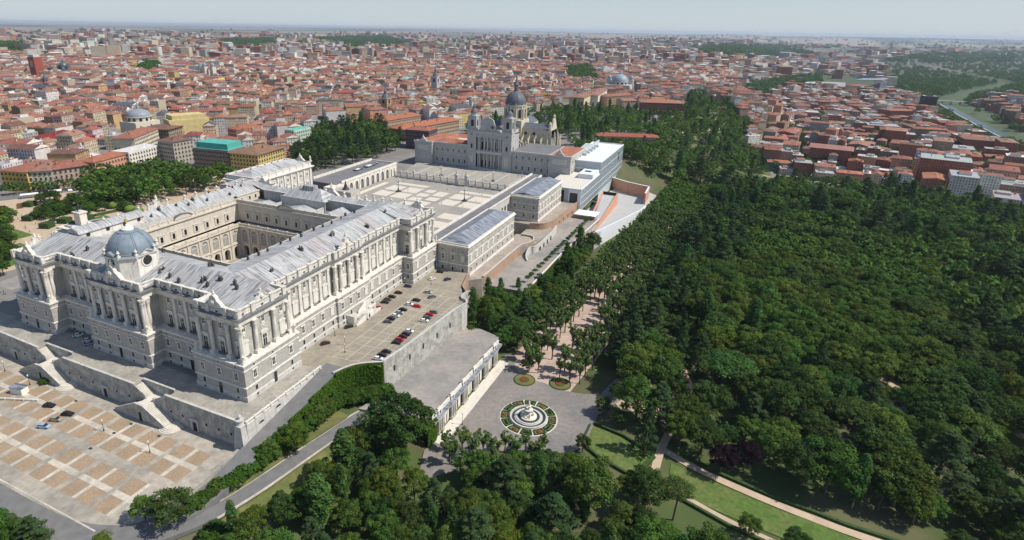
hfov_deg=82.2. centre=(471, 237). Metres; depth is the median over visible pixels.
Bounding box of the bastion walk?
[514,201,573,233]
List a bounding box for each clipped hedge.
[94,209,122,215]
[582,442,629,476]
[594,422,653,455]
[636,455,655,472]
[672,493,765,539]
[680,452,899,539]
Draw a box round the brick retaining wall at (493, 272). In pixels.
[483,233,533,294]
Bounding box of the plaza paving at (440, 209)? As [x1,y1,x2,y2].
[360,162,546,232]
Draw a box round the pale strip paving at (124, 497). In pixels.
[0,369,197,531]
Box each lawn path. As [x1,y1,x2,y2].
[657,444,881,539]
[687,499,774,539]
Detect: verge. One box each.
[196,431,354,534]
[224,410,347,497]
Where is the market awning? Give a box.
[20,192,37,198]
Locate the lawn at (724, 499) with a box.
[668,463,857,539]
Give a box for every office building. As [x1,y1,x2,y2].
[193,138,245,170]
[227,142,284,169]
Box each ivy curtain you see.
[255,362,383,460]
[406,417,437,447]
[531,258,558,299]
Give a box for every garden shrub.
[9,524,32,538]
[22,528,46,539]
[187,491,206,509]
[198,489,211,502]
[204,486,220,496]
[208,476,225,488]
[224,474,235,489]
[225,470,245,488]
[236,462,256,476]
[252,446,260,461]
[253,445,277,466]
[253,460,262,470]
[259,459,269,466]
[272,443,282,457]
[278,438,288,449]
[284,420,305,439]
[302,414,320,431]
[309,408,324,426]
[325,406,333,418]
[330,392,343,405]
[331,398,338,415]
[342,388,358,403]
[355,389,364,401]
[357,386,371,402]
[358,387,367,402]
[363,386,375,402]
[366,384,377,399]
[369,385,382,398]
[377,384,388,393]
[380,382,394,394]
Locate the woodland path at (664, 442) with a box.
[651,344,693,469]
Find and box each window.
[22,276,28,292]
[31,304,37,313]
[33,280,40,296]
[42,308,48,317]
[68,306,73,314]
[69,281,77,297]
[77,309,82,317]
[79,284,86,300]
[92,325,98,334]
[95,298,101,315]
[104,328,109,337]
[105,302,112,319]
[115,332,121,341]
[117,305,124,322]
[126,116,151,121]
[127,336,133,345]
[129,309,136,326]
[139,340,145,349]
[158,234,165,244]
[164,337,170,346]
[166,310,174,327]
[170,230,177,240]
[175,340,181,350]
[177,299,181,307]
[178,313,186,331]
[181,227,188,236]
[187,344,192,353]
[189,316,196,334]
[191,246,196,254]
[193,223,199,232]
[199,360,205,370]
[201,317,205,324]
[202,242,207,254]
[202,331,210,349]
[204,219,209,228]
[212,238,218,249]
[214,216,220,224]
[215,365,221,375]
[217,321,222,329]
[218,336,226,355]
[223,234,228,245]
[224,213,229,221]
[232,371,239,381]
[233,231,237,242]
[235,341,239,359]
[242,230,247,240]
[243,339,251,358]
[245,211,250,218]
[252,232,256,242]
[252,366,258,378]
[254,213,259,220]
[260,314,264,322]
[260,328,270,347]
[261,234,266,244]
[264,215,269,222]
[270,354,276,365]
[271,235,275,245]
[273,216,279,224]
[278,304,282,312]
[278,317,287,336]
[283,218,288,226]
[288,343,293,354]
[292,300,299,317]
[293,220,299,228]
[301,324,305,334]
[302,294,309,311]
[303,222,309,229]
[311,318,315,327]
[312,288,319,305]
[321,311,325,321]
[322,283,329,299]
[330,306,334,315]
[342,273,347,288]
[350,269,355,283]
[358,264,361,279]
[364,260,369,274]
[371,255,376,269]
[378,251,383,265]
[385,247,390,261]
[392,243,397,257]
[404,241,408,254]
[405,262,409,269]
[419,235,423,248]
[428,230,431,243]
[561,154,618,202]
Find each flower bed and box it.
[501,410,509,417]
[501,418,511,426]
[503,403,514,410]
[508,424,520,432]
[512,400,523,406]
[514,373,534,385]
[520,428,531,435]
[525,400,536,405]
[533,428,543,434]
[536,402,547,409]
[543,423,554,431]
[544,408,554,415]
[548,416,555,423]
[549,377,570,389]
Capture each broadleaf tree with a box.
[0,259,10,275]
[0,507,13,539]
[1,243,20,259]
[127,494,152,519]
[196,519,228,539]
[217,532,240,539]
[229,515,263,539]
[238,504,271,527]
[258,436,279,454]
[258,447,272,460]
[258,525,294,539]
[273,424,292,440]
[284,485,313,523]
[288,418,303,424]
[296,480,306,500]
[306,456,335,480]
[308,403,326,417]
[315,481,340,512]
[319,394,333,411]
[331,498,365,531]
[336,531,363,539]
[347,424,373,451]
[356,490,382,518]
[357,477,377,498]
[364,508,400,539]
[377,478,405,508]
[378,440,410,475]
[384,408,405,427]
[387,522,414,539]
[436,523,463,539]
[449,487,481,522]
[459,468,482,488]
[464,449,491,470]
[474,298,484,319]
[479,296,504,317]
[480,488,506,516]
[487,313,506,332]
[488,287,504,300]
[488,454,499,474]
[488,501,517,535]
[494,303,513,324]
[495,324,516,351]
[498,292,521,307]
[504,471,534,500]
[506,315,520,324]
[509,449,527,469]
[520,519,553,539]
[521,283,542,301]
[527,298,547,319]
[540,282,566,308]
[551,279,570,292]
[558,273,571,282]
[558,476,586,510]
[559,450,582,472]
[560,253,575,274]
[562,245,580,259]
[562,255,582,271]
[562,453,620,508]
[577,247,591,265]
[577,252,588,268]
[584,232,602,252]
[598,516,629,539]
[608,499,635,526]
[613,375,665,420]
[616,351,650,381]
[619,340,662,377]
[624,514,688,539]
[632,327,667,353]
[636,466,663,491]
[641,351,685,388]
[653,339,685,368]
[653,517,682,537]
[656,307,669,320]
[664,411,699,446]
[665,392,709,424]
[670,257,700,278]
[678,290,720,326]
[685,521,731,539]
[686,316,695,330]
[688,346,704,364]
[689,330,704,344]
[692,255,711,268]
[697,272,729,299]
[712,266,741,281]
[713,301,744,323]
[719,301,746,316]
[720,282,749,301]
[725,270,746,281]
[728,293,752,308]
[729,358,764,390]
[731,255,746,267]
[732,324,763,353]
[734,265,748,277]
[734,414,759,437]
[737,245,758,258]
[737,511,762,537]
[738,299,762,323]
[741,252,759,265]
[741,262,762,270]
[742,278,781,300]
[743,266,757,277]
[744,254,766,264]
[745,269,773,281]
[746,353,779,386]
[747,422,786,459]
[748,291,758,298]
[754,246,768,255]
[754,294,780,320]
[755,260,775,275]
[755,332,804,362]
[756,309,770,323]
[759,330,788,344]
[760,254,775,263]
[760,303,784,319]
[761,296,779,311]
[762,310,789,328]
[762,321,789,332]
[762,416,801,452]
[763,276,784,281]
[766,249,782,259]
[767,269,788,277]
[768,302,789,314]
[770,260,785,272]
[771,260,797,274]
[775,251,798,262]
[775,279,808,301]
[775,281,795,296]
[777,332,802,349]
[778,291,802,304]
[779,311,800,332]
[781,275,799,282]
[783,257,801,266]
[783,299,803,307]
[783,301,810,318]
[786,319,805,335]
[787,264,813,276]
[789,306,817,326]
[790,364,831,394]
[791,325,824,347]
[791,339,816,364]
[794,272,819,284]
[796,284,813,302]
[796,434,871,493]
[797,330,831,356]
[800,278,819,287]
[804,294,830,307]
[804,299,824,313]
[804,317,822,330]
[805,365,838,388]
[806,405,823,428]
[808,321,836,339]
[809,291,830,302]
[810,263,827,273]
[810,270,823,278]
[810,299,842,322]
[811,258,834,267]
[818,310,847,329]
[820,274,836,284]
[821,264,844,275]
[821,288,843,302]
[822,329,852,357]
[823,267,844,278]
[823,320,839,328]
[823,341,858,372]
[826,278,855,292]
[827,304,845,315]
[829,285,849,300]
[832,299,853,310]
[832,345,862,362]
[835,321,864,336]
[836,268,853,277]
[836,292,861,307]
[836,304,849,313]
[837,328,872,349]
[840,337,865,357]
[841,309,869,322]
[842,315,858,326]
[843,267,866,279]
[843,302,876,322]
[843,357,879,382]
[844,276,859,282]
[847,320,875,335]
[848,284,871,303]
[849,326,883,345]
[851,309,889,333]
[853,280,874,295]
[857,403,908,437]
[859,296,881,307]
[859,337,890,365]
[859,351,901,378]
[860,267,894,288]
[866,297,894,311]
[867,281,886,295]
[868,285,891,300]
[868,307,893,320]
[869,294,897,309]
[869,443,941,507]
[870,382,895,399]
[872,323,896,340]
[875,280,900,296]
[878,318,903,334]
[879,348,912,379]
[880,337,915,359]
[882,309,898,317]
[882,335,900,345]
[883,288,907,310]
[883,318,908,335]
[884,404,899,412]
[888,410,921,432]
[889,383,928,408]
[891,306,921,321]
[891,326,921,339]
[891,334,951,373]
[892,284,910,295]
[893,296,920,314]
[893,359,941,391]
[896,312,920,322]
[897,319,926,332]
[898,490,939,525]
[906,285,925,295]
[912,292,927,304]
[914,355,954,369]
[915,304,933,320]
[917,307,949,320]
[917,490,951,518]
[918,418,969,458]
[919,343,964,371]
[923,293,948,307]
[928,301,949,317]
[937,320,983,349]
[946,404,1009,446]
[959,360,980,370]
[974,328,993,350]
[982,408,1018,437]
[987,517,1021,539]
[991,393,1023,407]
[995,350,1023,372]
[995,442,1020,468]
[997,486,1023,511]
[1012,401,1023,441]
[1015,413,1023,432]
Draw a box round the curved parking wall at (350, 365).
[333,361,383,384]
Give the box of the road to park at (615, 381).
[601,378,622,393]
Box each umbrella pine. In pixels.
[660,475,696,520]
[700,347,759,399]
[700,363,720,379]
[709,232,729,240]
[711,226,727,233]
[714,259,734,267]
[742,168,764,175]
[801,184,827,206]
[806,176,821,182]
[818,177,836,183]
[828,188,849,197]
[831,210,859,225]
[833,395,880,441]
[837,196,863,206]
[861,257,878,265]
[868,478,898,510]
[893,294,935,311]
[922,323,967,365]
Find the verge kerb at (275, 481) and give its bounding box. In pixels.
[216,419,367,518]
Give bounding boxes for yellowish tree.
[91,529,113,539]
[277,422,308,452]
[369,466,399,496]
[400,465,428,499]
[482,521,522,539]
[616,474,634,491]
[697,323,737,351]
[735,285,755,296]
[747,226,761,235]
[771,177,788,195]
[801,233,821,246]
[917,266,942,280]
[918,257,942,270]
[931,196,949,204]
[949,240,970,249]
[994,372,1023,398]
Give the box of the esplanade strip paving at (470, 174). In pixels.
[412,164,525,187]
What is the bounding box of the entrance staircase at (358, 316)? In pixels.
[346,298,381,326]
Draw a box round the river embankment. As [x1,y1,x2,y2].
[940,104,1000,136]
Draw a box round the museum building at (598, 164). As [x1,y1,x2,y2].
[554,140,623,209]
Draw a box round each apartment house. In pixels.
[0,112,13,115]
[0,114,17,119]
[0,119,19,121]
[0,120,26,130]
[0,130,22,138]
[0,133,15,141]
[0,138,43,146]
[0,145,7,151]
[0,157,22,184]
[0,160,41,191]
[1,102,14,111]
[2,78,23,83]
[4,85,23,91]
[5,93,23,100]
[5,143,49,159]
[11,104,33,113]
[11,114,34,122]
[19,128,37,138]
[20,157,54,163]
[26,123,44,128]
[28,113,45,121]
[28,161,55,190]
[33,123,53,134]
[35,88,58,100]
[39,137,56,144]
[41,144,56,149]
[43,113,55,123]
[44,122,72,132]
[45,99,65,106]
[47,147,89,160]
[50,105,73,112]
[51,112,74,122]
[52,159,87,188]
[56,129,85,148]
[57,85,79,91]
[58,94,75,99]
[60,86,74,94]
[64,101,77,105]
[65,95,90,103]
[65,142,84,148]
[66,91,86,94]
[67,62,84,67]
[68,111,83,115]
[72,102,90,107]
[72,116,94,128]
[73,106,87,111]
[73,136,99,153]
[74,114,83,119]
[76,88,93,91]
[76,122,90,130]
[78,93,96,99]
[79,99,96,102]
[79,151,126,177]
[81,103,98,107]
[81,125,103,137]
[84,83,107,90]
[84,108,107,123]
[86,121,109,135]
[87,91,104,94]
[99,95,116,100]
[102,105,119,111]
[104,90,125,96]
[104,132,122,149]
[106,110,121,129]
[108,97,125,104]
[108,123,116,132]
[112,101,138,108]
[112,126,158,149]
[113,143,160,165]
[115,106,129,113]
[121,80,139,86]
[121,89,134,95]
[121,111,127,120]
[126,93,147,99]
[140,88,156,93]
[147,109,158,118]
[147,123,182,138]
[148,94,169,99]
[150,98,166,111]
[154,92,173,96]
[156,109,169,123]
[157,134,193,163]
[163,89,175,93]
[167,106,185,111]
[168,81,175,88]
[169,97,183,103]
[171,88,188,96]
[175,80,189,86]
[177,100,199,105]
[184,131,203,146]
[186,95,205,100]
[187,105,199,109]
[188,108,203,112]
[193,88,208,93]
[202,121,218,136]
[205,113,215,121]
[206,80,224,84]
[206,132,216,137]
[208,100,216,106]
[208,107,226,114]
[213,85,231,88]
[214,113,227,132]
[215,135,237,139]
[218,100,231,106]
[219,88,232,95]
[226,104,238,114]
[226,113,248,126]
[227,123,263,136]
[229,93,246,96]
[236,128,252,137]
[238,102,256,116]
[240,97,258,114]
[240,133,254,146]
[244,84,256,88]
[249,120,264,124]
[251,126,265,131]
[252,130,266,138]
[255,137,267,143]
[256,113,274,119]
[261,99,273,107]
[262,106,275,112]
[262,108,273,114]
[262,123,274,138]
[264,115,275,122]
[268,91,279,99]
[270,136,286,145]
[273,114,284,121]
[274,121,287,136]
[276,142,289,158]
[279,100,296,107]
[280,110,293,122]
[280,133,300,154]
[284,101,291,109]
[284,108,302,113]
[285,126,311,141]
[287,121,300,128]
[292,105,301,108]
[294,114,301,122]
[297,100,306,110]
[300,94,312,99]
[300,116,316,128]
[306,100,318,114]
[312,92,322,99]
[317,88,332,92]
[318,97,329,114]
[321,103,331,116]
[324,106,345,119]
[329,96,338,106]
[339,90,353,95]
[339,95,352,98]
[344,104,362,116]
[353,90,361,94]
[361,102,380,106]
[362,92,370,96]
[362,97,378,102]
[365,106,386,120]
[368,88,377,96]
[378,90,390,96]
[387,104,408,112]
[388,95,396,104]
[404,96,415,104]
[405,103,423,107]
[406,125,436,148]
[410,106,421,120]
[421,93,435,102]
[422,105,437,120]
[423,95,432,103]
[433,105,444,112]
[438,114,463,127]
[439,103,450,112]
[440,98,453,102]
[445,100,462,103]
[447,110,469,123]
[450,103,470,110]
[454,95,471,99]
[457,88,473,95]
[459,91,481,96]
[460,99,468,104]
[476,102,490,110]
[479,100,492,103]
[485,96,499,103]
[490,104,499,117]
[495,103,504,116]
[528,89,539,93]
[532,93,544,99]
[540,91,549,98]
[569,90,591,109]
[589,87,607,109]
[600,92,631,106]
[603,86,615,93]
[613,86,622,90]
[616,98,636,111]
[733,91,752,98]
[734,105,748,123]
[742,128,762,140]
[744,132,760,143]
[745,100,761,107]
[754,117,766,130]
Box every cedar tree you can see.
[0,508,22,538]
[13,514,56,539]
[286,145,294,158]
[287,143,297,158]
[293,148,308,159]
[295,140,303,150]
[298,516,327,539]
[303,141,315,159]
[306,148,321,170]
[307,134,318,148]
[312,144,327,168]
[314,133,324,146]
[314,531,331,539]
[315,147,328,165]
[322,134,334,158]
[326,147,340,167]
[332,124,340,140]
[336,114,343,125]
[338,141,347,158]
[338,144,348,164]
[340,115,347,127]
[344,121,353,130]
[350,113,358,123]
[353,125,358,135]
[353,130,366,147]
[355,451,379,487]
[358,138,368,157]
[362,128,373,147]
[363,415,388,455]
[367,135,378,154]
[369,138,383,157]
[377,113,386,129]
[380,129,392,151]
[396,126,405,143]
[418,477,447,516]
[448,505,500,539]
[467,533,482,539]
[471,505,492,535]
[481,453,530,516]
[494,311,518,346]
[516,296,536,323]
[518,531,539,539]
[524,491,582,539]
[556,117,560,128]
[563,120,574,136]
[594,121,604,135]
[604,329,629,364]
[610,321,632,349]
[618,321,647,355]
[626,141,640,156]
[627,295,654,330]
[631,286,649,308]
[639,380,677,428]
[640,298,670,335]
[642,300,669,338]
[647,280,664,297]
[661,274,687,313]
[673,219,694,246]
[675,285,696,317]
[681,131,690,146]
[681,164,695,180]
[681,216,701,245]
[681,224,707,247]
[682,332,718,378]
[683,213,701,230]
[687,158,709,182]
[688,248,699,264]
[691,122,700,137]
[691,224,712,246]
[692,242,704,257]
[693,156,705,175]
[694,147,710,165]
[698,203,714,221]
[699,118,706,133]
[700,133,707,145]
[702,172,713,186]
[702,215,708,223]
[705,215,718,236]
[707,146,719,161]
[708,150,718,165]
[708,236,735,261]
[709,200,718,213]
[714,222,724,233]
[716,190,724,200]
[717,103,724,116]
[717,172,728,183]
[717,197,728,205]
[721,144,732,159]
[723,230,739,249]
[724,165,735,180]
[724,180,734,190]
[724,203,743,220]
[728,176,743,189]
[728,220,740,235]
[730,391,768,429]
[736,200,742,210]
[737,224,745,239]
[737,228,751,241]
[739,190,750,204]
[744,175,762,198]
[747,159,756,171]
[755,181,775,202]
[759,158,768,171]
[781,190,789,202]
[781,264,801,279]
[789,201,800,213]
[790,167,801,182]
[799,260,810,272]
[801,203,809,209]
[801,275,816,290]
[807,186,826,209]
[813,195,831,219]
[819,208,839,224]
[826,432,844,467]
[832,206,852,228]
[836,176,854,195]
[841,421,880,458]
[852,379,892,417]
[859,180,877,198]
[860,201,882,216]
[861,177,871,187]
[868,204,894,230]
[879,181,893,195]
[879,194,890,210]
[883,211,904,235]
[890,177,899,186]
[890,429,982,514]
[895,180,908,193]
[896,225,907,241]
[900,185,908,194]
[923,186,935,198]
[931,186,943,194]
[943,324,985,357]
[948,427,982,463]
[949,196,968,212]
[952,398,1002,445]
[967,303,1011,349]
[967,318,980,332]
[968,449,1001,479]
[970,490,1023,539]
[975,200,999,223]
[981,197,1003,213]
[986,252,1022,286]
[986,498,1023,538]
[995,202,1023,231]
[996,211,1012,240]
[998,314,1023,339]
[1001,258,1023,293]
[1002,292,1013,304]
[1006,207,1022,227]
[1007,257,1023,282]
[1015,356,1023,376]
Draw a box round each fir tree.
[614,291,642,339]
[625,301,643,341]
[630,401,658,457]
[655,257,663,275]
[669,264,683,289]
[670,284,690,330]
[671,241,681,266]
[672,320,690,373]
[674,311,689,348]
[677,277,684,304]
[695,229,706,252]
[713,226,720,244]
[729,211,734,225]
[736,181,743,197]
[743,170,751,185]
[788,400,807,439]
[807,335,829,370]
[809,183,824,218]
[879,172,887,187]
[895,173,901,186]
[907,193,916,206]
[938,189,950,214]
[954,256,974,281]
[965,292,993,328]
[973,256,985,273]
[979,231,990,251]
[982,198,993,214]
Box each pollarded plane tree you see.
[440,429,451,449]
[440,435,460,464]
[450,448,468,480]
[454,425,471,447]
[464,430,482,449]
[471,449,490,466]
[476,428,489,450]
[485,432,504,454]
[492,448,510,462]
[500,430,512,452]
[507,435,522,459]
[520,429,531,452]
[522,335,532,358]
[525,345,534,370]
[526,321,534,330]
[527,329,537,346]
[528,440,545,452]
[530,318,538,334]
[531,340,540,363]
[535,350,545,372]
[536,333,547,352]
[538,323,549,333]
[538,430,549,448]
[541,304,551,316]
[543,328,553,350]
[545,313,556,329]
[546,332,559,359]
[550,307,561,330]
[551,295,563,306]
[556,299,568,312]
[556,315,564,338]
[556,356,565,377]
[559,290,568,303]
[560,308,573,332]
[560,342,572,370]
[565,358,575,380]
[567,280,574,292]
[567,289,576,304]
[567,305,577,321]
[568,322,579,347]
[571,287,580,301]
[571,299,581,321]
[571,331,583,355]
[572,350,582,373]
[574,359,584,383]
[576,268,588,288]
[576,275,581,288]
[576,295,584,316]
[576,341,588,364]
[577,325,588,346]
[580,279,587,291]
[580,291,588,310]
[580,349,591,376]
[581,276,594,292]
[583,338,591,350]
[585,270,597,286]
[587,282,594,301]
[587,327,599,347]
[588,341,600,369]
[591,256,604,264]
[592,258,599,267]
[592,274,603,297]
[592,321,603,345]
[593,341,601,362]
[594,263,603,271]
[596,281,605,301]
[597,302,607,321]
[598,247,609,263]
[598,268,610,278]
[598,331,610,356]
[599,275,611,298]
[599,323,606,333]
[601,299,612,312]
[601,312,610,328]
[602,244,612,251]
[604,268,613,278]
[604,282,612,295]
[605,252,613,262]
[605,259,618,270]
[605,327,614,344]
[606,240,616,249]
[606,296,614,305]
[607,305,617,329]
[607,318,618,338]
[608,290,616,307]
[609,279,618,290]
[610,255,619,276]
[610,316,622,333]
[611,245,620,253]
[612,265,625,272]
[614,270,624,282]
[614,280,627,293]
[614,292,626,315]
[615,257,626,273]
[616,233,625,241]
[616,309,625,322]
[617,249,624,258]
[618,229,627,237]
[618,240,627,247]
[620,276,628,294]
[621,225,631,239]
[621,265,627,278]
[621,299,633,318]
[623,288,631,297]
[624,251,632,268]
[625,279,637,291]
[626,247,637,267]
[627,238,637,245]
[627,271,635,279]
[628,262,638,273]
[630,233,641,243]
[631,224,641,232]
[631,257,638,264]
[632,249,642,258]
[633,275,641,283]
[634,221,642,228]
[635,229,644,235]
[637,214,644,221]
[637,247,646,260]
[637,280,647,299]
[639,263,650,271]
[641,214,650,222]
[641,272,653,290]
[643,259,656,267]
[644,236,654,243]
[644,247,654,256]
[647,250,659,260]
[648,233,656,242]
[649,267,657,273]
[651,213,658,222]
[652,258,659,270]
[654,206,663,212]
[655,218,662,225]
[656,241,666,252]
[658,229,668,238]
[658,251,668,260]
[660,212,667,219]
[660,221,668,229]
[662,245,671,259]
[665,235,672,243]
[671,225,678,232]
[680,210,689,217]
[744,214,754,224]
[745,219,759,227]
[756,215,769,227]
[763,218,775,229]
[767,217,779,229]
[773,219,784,231]
[778,220,789,230]
[786,220,799,232]
[793,225,803,234]
[798,222,813,233]
[807,226,824,236]
[820,227,834,236]
[822,226,838,238]
[834,231,843,237]
[840,229,853,240]
[846,233,857,241]
[853,232,866,255]
[860,232,870,247]
[878,234,893,247]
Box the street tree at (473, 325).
[466,321,479,329]
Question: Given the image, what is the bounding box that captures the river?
[941,104,1022,142]
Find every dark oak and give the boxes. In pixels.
[0,230,13,244]
[113,177,131,189]
[123,187,140,204]
[125,179,144,199]
[135,163,149,173]
[145,486,196,528]
[165,165,176,178]
[175,172,194,194]
[182,168,196,186]
[194,174,209,191]
[263,489,296,527]
[324,464,354,490]
[325,149,338,162]
[329,143,340,158]
[342,445,368,479]
[346,148,358,163]
[356,390,436,444]
[363,495,395,528]
[392,139,399,150]
[393,499,427,530]
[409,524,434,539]
[438,487,458,508]
[465,486,488,505]
[468,501,498,525]
[475,464,496,487]
[502,300,518,314]
[503,463,525,485]
[504,494,536,528]
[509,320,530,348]
[521,357,534,371]
[525,507,542,522]
[526,448,561,477]
[533,273,554,290]
[538,289,558,306]
[548,458,572,488]
[549,488,574,511]
[552,275,570,287]
[554,260,568,273]
[555,531,574,539]
[575,433,591,452]
[579,526,601,539]
[582,243,592,251]
[594,396,613,414]
[608,383,620,398]
[612,346,631,362]
[613,410,629,427]
[615,526,634,539]
[620,463,671,509]
[625,504,656,532]
[631,153,642,165]
[645,273,668,289]
[648,159,661,172]
[649,286,679,308]
[656,273,680,287]
[656,367,688,399]
[657,337,680,349]
[658,296,680,313]
[661,259,676,267]
[661,269,682,281]
[662,166,671,173]
[662,314,687,338]
[667,249,680,261]
[670,242,683,248]
[679,415,727,454]
[681,270,704,283]
[682,264,712,283]
[685,279,714,293]
[687,378,735,421]
[691,235,716,248]
[699,251,712,260]
[699,310,739,339]
[700,254,719,260]
[703,259,722,274]
[706,243,717,253]
[707,183,727,197]
[708,212,726,220]
[709,192,720,200]
[713,177,727,183]
[713,205,731,215]
[716,365,760,400]
[717,237,749,255]
[720,423,739,444]
[729,208,749,219]
[734,340,770,364]
[741,210,763,222]
[747,188,770,202]
[752,340,791,366]
[753,376,808,415]
[756,407,781,423]
[758,359,816,390]
[761,209,778,217]
[768,202,794,212]
[770,212,798,225]
[771,376,817,417]
[776,438,835,487]
[780,525,812,539]
[785,201,803,209]
[791,410,841,440]
[800,380,838,412]
[813,277,830,290]
[820,359,855,378]
[826,237,856,255]
[826,374,872,414]
[829,402,852,422]
[833,199,846,208]
[848,224,867,232]
[851,204,869,217]
[853,426,923,471]
[859,218,878,228]
[863,389,893,408]
[867,225,892,238]
[884,424,922,451]
[903,384,938,401]
[903,401,942,427]
[912,331,945,356]
[917,368,976,405]
[918,315,960,345]
[919,276,944,291]
[920,212,945,224]
[920,391,975,432]
[922,225,955,239]
[926,220,956,236]
[928,289,960,306]
[932,218,959,226]
[935,274,952,282]
[936,365,971,393]
[943,221,964,235]
[943,528,977,539]
[945,487,997,524]
[946,304,963,316]
[947,269,957,279]
[947,311,964,323]
[953,270,989,284]
[953,347,984,369]
[954,363,1004,402]
[957,230,984,243]
[960,221,987,236]
[963,282,998,312]
[964,457,1008,491]
[966,346,997,368]
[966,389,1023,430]
[973,242,999,255]
[973,479,1013,506]
[974,434,1013,463]
[976,224,1010,240]
[978,354,1017,377]
[979,308,1020,333]
[980,325,1020,355]
[981,301,1019,318]
[997,521,1023,539]
[998,335,1023,360]
[1004,240,1021,249]
[1007,285,1023,298]
[1008,447,1023,479]
[1016,230,1023,242]
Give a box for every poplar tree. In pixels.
[225,499,241,533]
[284,535,294,539]
[300,472,335,531]
[329,428,357,476]
[332,463,348,507]
[346,131,353,149]
[358,111,363,124]
[367,399,377,425]
[372,429,382,462]
[378,535,387,539]
[427,502,439,538]
[446,501,457,532]
[467,287,478,321]
[483,276,492,296]
[484,302,495,333]
[494,110,498,119]
[497,277,504,291]
[515,277,521,287]
[516,288,522,316]
[534,455,547,498]
[563,241,570,253]
[566,250,574,274]
[568,257,575,279]
[574,226,584,259]
[578,488,591,526]
[579,123,586,139]
[584,120,589,133]
[588,125,592,138]
[597,102,602,114]
[600,522,616,539]
[604,115,609,131]
[616,115,620,131]
[643,112,648,126]
[651,117,656,132]
[673,150,685,176]
[676,244,691,261]
[677,533,688,539]
[698,289,714,328]
[707,133,712,148]
[711,125,716,139]
[718,141,722,154]
[728,189,735,203]
[744,296,764,342]
[750,186,760,208]
[772,174,779,189]
[847,453,873,507]
[848,206,859,225]
[876,193,884,206]
[888,172,895,183]
[894,184,903,197]
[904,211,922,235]
[906,179,918,198]
[913,198,920,207]
[926,217,943,246]
[970,185,982,206]
[975,193,984,203]
[977,213,986,224]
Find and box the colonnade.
[429,340,501,434]
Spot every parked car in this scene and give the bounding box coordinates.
[36,423,50,428]
[42,402,55,407]
[48,416,62,421]
[60,410,74,416]
[72,332,83,337]
[82,337,92,341]
[83,341,93,345]
[320,340,330,345]
[344,324,353,328]
[373,355,382,360]
[377,352,386,356]
[381,349,391,353]
[383,319,392,323]
[391,340,401,344]
[394,337,404,341]
[398,334,407,338]
[404,328,413,332]
[419,318,428,322]
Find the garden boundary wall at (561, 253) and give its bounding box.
[524,219,598,300]
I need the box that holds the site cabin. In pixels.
[8,383,28,395]
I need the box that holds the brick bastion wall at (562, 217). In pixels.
[529,202,577,229]
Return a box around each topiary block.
[21,200,37,206]
[21,214,37,221]
[38,221,55,228]
[56,216,72,223]
[68,207,81,213]
[84,205,99,210]
[87,214,94,220]
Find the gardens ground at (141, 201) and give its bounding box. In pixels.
[0,173,225,273]
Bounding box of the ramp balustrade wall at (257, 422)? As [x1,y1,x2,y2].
[244,365,321,440]
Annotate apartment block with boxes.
[163,112,209,132]
[742,143,761,152]
[761,143,782,155]
[762,129,777,135]
[763,135,785,142]
[763,141,782,145]
[763,147,781,164]
[766,126,779,129]
[767,113,779,121]
[767,159,792,171]
[768,98,778,105]
[777,120,787,128]
[777,128,798,135]
[778,165,792,174]
[779,148,792,160]
[780,113,790,126]
[783,141,799,149]
[784,139,800,149]
[787,135,799,140]
[790,99,808,104]
[790,127,801,135]
[792,151,803,158]
[792,157,812,175]
[793,109,818,116]
[794,112,806,117]
[797,118,809,123]
[797,124,809,133]
[802,146,809,156]
[804,134,809,143]
[808,143,853,166]
[809,120,831,131]
[809,130,820,141]
[812,163,836,175]
[813,169,836,182]
[817,133,830,143]
[826,110,840,114]
[827,113,841,121]
[828,137,838,144]
[829,120,844,125]
[832,107,846,111]
[835,169,863,184]
[836,166,846,169]
[837,138,846,145]
[841,116,856,121]
[843,126,853,131]
[845,84,869,89]
[846,136,863,142]
[846,158,863,171]
[847,104,870,109]
[848,140,870,152]
[852,131,868,136]
[854,120,862,128]
[854,146,866,155]
[857,153,876,165]
[862,164,871,170]
[862,169,870,183]
[864,122,899,129]
[866,145,881,156]
[870,170,882,184]
[872,105,906,111]
[872,166,888,171]
[875,156,889,167]
[877,126,890,138]
[878,108,914,115]
[879,148,898,157]
[884,127,907,141]
[889,139,910,150]
[889,155,911,168]
[895,167,911,176]
[896,170,912,186]
[898,142,924,160]
[901,123,915,128]
[905,131,915,140]
[910,126,929,137]
[911,139,933,144]
[911,142,931,148]
[912,155,920,176]
[914,153,972,182]
[915,148,938,156]
[919,172,949,191]
[923,117,951,122]
[926,127,948,132]
[929,131,949,136]
[931,137,953,150]
[933,120,953,125]
[938,136,959,144]
[947,169,980,198]
[950,120,967,123]
[950,150,971,157]
[950,152,965,156]
[951,132,970,138]
[951,144,975,151]
[952,123,971,132]
[957,134,983,139]
[957,135,994,150]
[966,128,986,134]
[970,153,982,161]
[973,171,1003,195]
[974,161,986,167]
[981,146,1008,157]
[982,154,1004,161]
[987,159,1001,167]
[988,164,1020,179]
[990,190,1023,204]
[993,138,1018,152]
[994,156,1003,161]
[999,182,1023,193]
[1000,108,1020,114]
[1001,176,1023,182]
[1002,152,1023,164]
[1004,162,1023,174]
[1007,93,1023,100]
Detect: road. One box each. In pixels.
[0,363,341,539]
[44,411,366,539]
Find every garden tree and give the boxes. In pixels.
[0,207,12,215]
[0,223,10,227]
[0,247,10,260]
[2,208,18,222]
[2,214,13,222]
[4,234,17,243]
[5,223,14,230]
[29,210,39,219]
[33,194,46,204]
[41,201,51,206]
[41,211,56,220]
[42,190,54,199]
[50,200,61,204]
[52,203,64,208]
[52,210,65,217]
[53,193,61,198]
[62,201,73,205]
[70,195,81,201]
[75,197,88,203]
[81,201,94,213]
[84,194,94,199]
[89,198,100,204]
[97,201,109,210]
[104,197,114,201]
[121,201,131,206]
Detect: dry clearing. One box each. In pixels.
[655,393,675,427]
[878,374,916,410]

